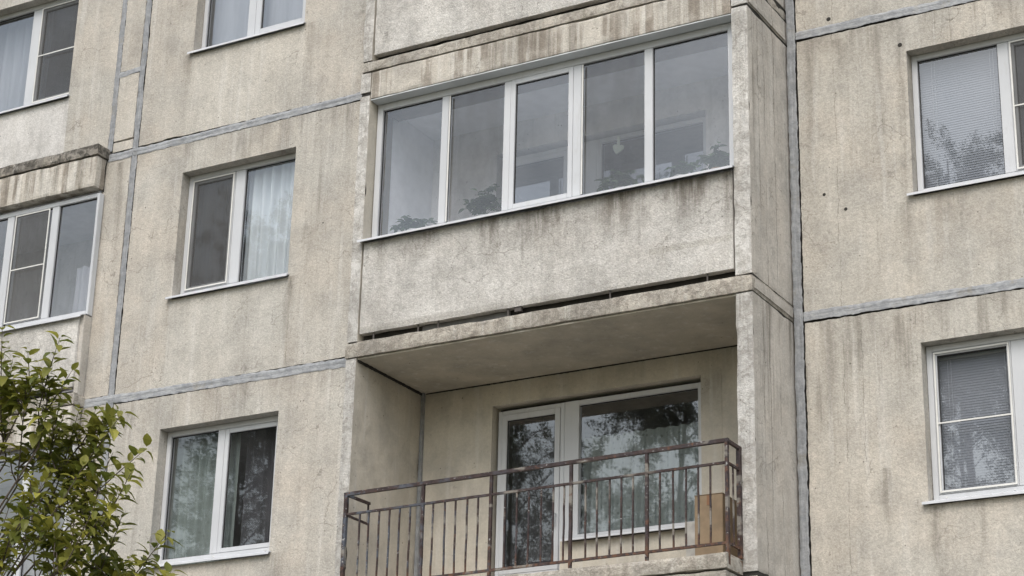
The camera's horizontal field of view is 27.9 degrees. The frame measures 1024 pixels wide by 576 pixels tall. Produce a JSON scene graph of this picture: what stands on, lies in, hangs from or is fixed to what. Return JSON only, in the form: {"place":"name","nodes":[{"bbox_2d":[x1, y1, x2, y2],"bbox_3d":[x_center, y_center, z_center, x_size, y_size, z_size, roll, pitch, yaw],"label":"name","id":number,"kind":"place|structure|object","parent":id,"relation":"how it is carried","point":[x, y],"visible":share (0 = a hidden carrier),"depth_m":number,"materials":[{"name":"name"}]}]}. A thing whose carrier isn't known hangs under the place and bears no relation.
{"place":"outdoors","nodes":[
{"label":"outdoors","id":0,"kind":"place"},
{"bbox_2d":[0,0,1023,575],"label":"apartment building","id":1,"kind":"structure","parent":0,"point":[800,294],"depth_m":19.52,"materials":[{"name":"beige concrete"}]},
{"bbox_2d":[0,14,48,111],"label":"curtain","id":2,"kind":"object","parent":1,"relation":"hanging from","point":[15,39],"visible":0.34,"depth_m":23.99,"materials":[{"name":"white fabric"}]},
{"bbox_2d":[0,0,78,115],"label":"window","id":3,"kind":"structure","parent":1,"relation":"in","point":[47,62],"depth_m":23.38,"materials":[{"name":"white plastic"}]},
{"bbox_2d":[72,266,89,312],"bbox_3d":[-4.500,0.270,22.002,0.500,1.120,0.057,-10,-24,28],"label":"curtain","id":4,"kind":"object","parent":1,"relation":"hanging from","point":[81,291],"visible":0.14,"depth_m":22.19,"materials":[{"name":"white fabric"}]},
{"bbox_2d":[165,432,240,565],"bbox_3d":[-3.077,2.323,20.317,0.870,1.950,0.074,-10,-24,28],"label":"curtain","id":5,"kind":"object","parent":1,"relation":"hanging from","point":[192,494],"visible":0.58,"depth_m":20.44,"materials":[{"name":"white fabric"}]},
{"bbox_2d":[141,416,277,568],"bbox_3d":[-2.875,1.985,20.043,1.515,1.420,0.232,-10,-24,28],"label":"window","id":6,"kind":"structure","parent":1,"relation":"in","point":[217,552],"depth_m":20.13,"materials":[{"name":"white plastic"}]},
{"bbox_2d":[196,171,250,280],"bbox_3d":[-3.026,-0.295,21.448,0.720,1.950,0.058,-10,-24,28],"label":"curtain","id":7,"kind":"object","parent":1,"relation":"hanging from","point":[220,186],"visible":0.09,"depth_m":21.68,"materials":[{"name":"grey fabric"}]},
{"bbox_2d":[165,153,295,298],"bbox_3d":[-2.809,-0.631,21.040,1.515,1.420,0.232,-10,-24,28],"label":"window","id":8,"kind":"structure","parent":1,"relation":"in","point":[203,271],"depth_m":21.21,"materials":[{"name":"white plastic"}]},
{"bbox_2d":[187,0,305,53],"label":"window","id":9,"kind":"structure","parent":1,"relation":"in","point":[256,7],"depth_m":21.93,"materials":[{"name":"white plastic"}]},
{"bbox_2d":[209,0,302,45],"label":"curtain","id":10,"kind":"object","parent":1,"relation":"hanging from","point":[229,20],"visible":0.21,"depth_m":22.29,"materials":[{"name":"white fabric"}]},
{"bbox_2d":[240,427,276,557],"bbox_3d":[-2.475,2.248,20.082,0.360,1.950,0.080,-10,-24,28],"label":"curtain","id":11,"kind":"object","parent":1,"relation":"hanging from","point":[257,498],"visible":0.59,"depth_m":20.20,"materials":[{"name":"grey fabric"}]},
{"bbox_2d":[243,161,294,280],"bbox_3d":[-2.378,-0.466,20.957,0.840,1.950,0.091,-10,-24,28],"label":"curtain","id":12,"kind":"object","parent":1,"relation":"hanging from","point":[267,246],"visible":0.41,"depth_m":21.11,"materials":[{"name":"white fabric"}]},
{"bbox_2d":[390,215,437,232],"bbox_3d":[-0.954,-0.567,20.191,0.548,0.254,0.230,-4,-22,14],"label":"potted plant","id":13,"kind":"object","parent":1,"relation":"on","point":[408,223],"visible":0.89,"depth_m":20.20,"materials":[{"name":"green plant"}]},
{"bbox_2d":[458,183,501,215],"bbox_3d":[-0.262,-0.792,19.828,0.607,0.450,0.293,-10,-24,28],"label":"potted plant","id":14,"kind":"object","parent":1,"relation":"on","point":[483,203],"visible":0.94,"depth_m":19.83,"materials":[{"name":"green plant"}]},
{"bbox_2d":[495,403,564,575],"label":"balcony door","id":15,"kind":"structure","parent":1,"relation":"in","point":[505,417],"depth_m":19.66,"materials":[{"name":"white plastic"}]},
{"bbox_2d":[516,146,567,193],"bbox_3d":[0.253,-0.420,20.526,0.805,2.020,0.073,-10,-24,28],"label":"balcony door","id":16,"kind":"structure","parent":1,"relation":"in","point":[558,153],"depth_m":20.78,"materials":[{"name":"white plastic"}]},
{"bbox_2d":[510,413,583,565],"bbox_3d":[0.335,2.241,19.877,0.800,2.050,0.063,-10,-24,28],"label":"curtain","id":17,"kind":"object","parent":1,"relation":"hanging from","point":[533,442],"visible":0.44,"depth_m":20.06,"materials":[{"name":"white fabric"}]},
{"bbox_2d":[613,136,623,154],"bbox_3d":[1.047,-1.403,20.271,0.119,0.189,0.014,-10,-24,28],"label":"heart ornament","id":18,"kind":"object","parent":1,"relation":"hanging from","point":[618,148],"visible":1,"depth_m":20.26,"materials":[{"name":"grey fabric"}]},
{"bbox_2d":[594,169,643,191],"bbox_3d":[1.017,-0.941,19.120,0.547,0.283,0.333,-4,-21,13],"label":"potted plant","id":19,"kind":"object","parent":1,"relation":"on","point":[621,179],"visible":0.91,"depth_m":19.10,"materials":[{"name":"green plant"}]},
{"bbox_2d":[560,382,701,541],"bbox_3d":[1.128,1.616,19.103,1.420,1.397,0.202,-10,-24,28],"label":"window","id":20,"kind":"structure","parent":1,"relation":"in","point":[694,386],"depth_m":19.11,"materials":[{"name":"white plastic"}]},
{"bbox_2d":[582,423,698,533],"bbox_3d":[1.285,2.065,19.116,1.420,1.580,0.063,-10,-24,28],"label":"curtain","id":21,"kind":"object","parent":1,"relation":"hanging from","point":[635,440],"visible":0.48,"depth_m":19.28,"materials":[{"name":"fabric"}]},
{"bbox_2d":[596,117,705,191],"bbox_3d":[1.370,-0.955,20.060,1.210,1.300,0.065,-10,-24,28],"label":"window","id":22,"kind":"structure","parent":1,"relation":"in","point":[698,121],"depth_m":20.34,"materials":[{"name":"white plastic"}]},
{"bbox_2d":[664,160,701,176],"bbox_3d":[1.571,-1.033,18.794,0.360,0.249,0.268,-7,-22,21],"label":"potted plant","id":23,"kind":"object","parent":1,"relation":"on","point":[682,169],"visible":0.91,"depth_m":18.81,"materials":[{"name":"green plant"}]},
{"bbox_2d":[686,522,694,555],"bbox_3d":[1.637,2.423,18.263,0.120,0.679,0.200,-10,-24,28],"label":"panel offcut","id":24,"kind":"object","parent":1,"relation":"on","point":[690,535],"visible":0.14,"depth_m":18.26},
{"bbox_2d":[696,142,729,170],"bbox_3d":[1.876,-1.129,18.668,0.473,0.351,0.293,-10,-24,28],"label":"potted plant","id":25,"kind":"object","parent":1,"relation":"on","point":[720,158],"visible":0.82,"depth_m":18.66,"materials":[{"name":"green plant"}]},
{"bbox_2d":[695,492,737,557],"bbox_3d":[1.802,2.268,18.098,0.270,0.859,0.364,-10,-24,28],"label":"cardboard box","id":26,"kind":"object","parent":1,"relation":"on","point":[718,519],"visible":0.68,"depth_m":18.02,"materials":[{"name":"brown cardboard"}]},
{"bbox_2d":[919,47,1004,187],"bbox_3d":[4.037,-1.488,18.411,0.780,1.345,0.032,-10,-24,28],"label":"venetian blind","id":27,"kind":"object","parent":1,"relation":"attached to","point":[957,116],"visible":0.91,"depth_m":18.43,"materials":[{"name":"white plastic"}]},
{"bbox_2d":[907,32,1023,195],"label":"window","id":28,"kind":"structure","parent":1,"relation":"in","point":[1010,49],"depth_m":18.22,"materials":[{"name":"white plastic"}]},
{"bbox_2d":[922,333,1023,504],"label":"window","id":29,"kind":"structure","parent":1,"relation":"in","point":[1013,343],"depth_m":17.34,"materials":[{"name":"white plastic"}]},
{"bbox_2d":[938,348,1014,489],"bbox_3d":[3.953,1.145,17.418,0.740,1.255,0.032,-10,-24,28],"label":"venetian blind","id":30,"kind":"object","parent":1,"relation":"attached to","point":[1003,461],"visible":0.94,"depth_m":17.45,"materials":[{"name":"white plastic"}]},
{"label":"ground","id":31,"kind":"structure","parent":0,"visible":0},
{"bbox_2d":[0,325,187,575],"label":"plum tree","id":32,"kind":"object","parent":31,"relation":"on","point":[95,523],"visible":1,"depth_m":8.02,"materials":[{"name":"green plant"}]}
]}

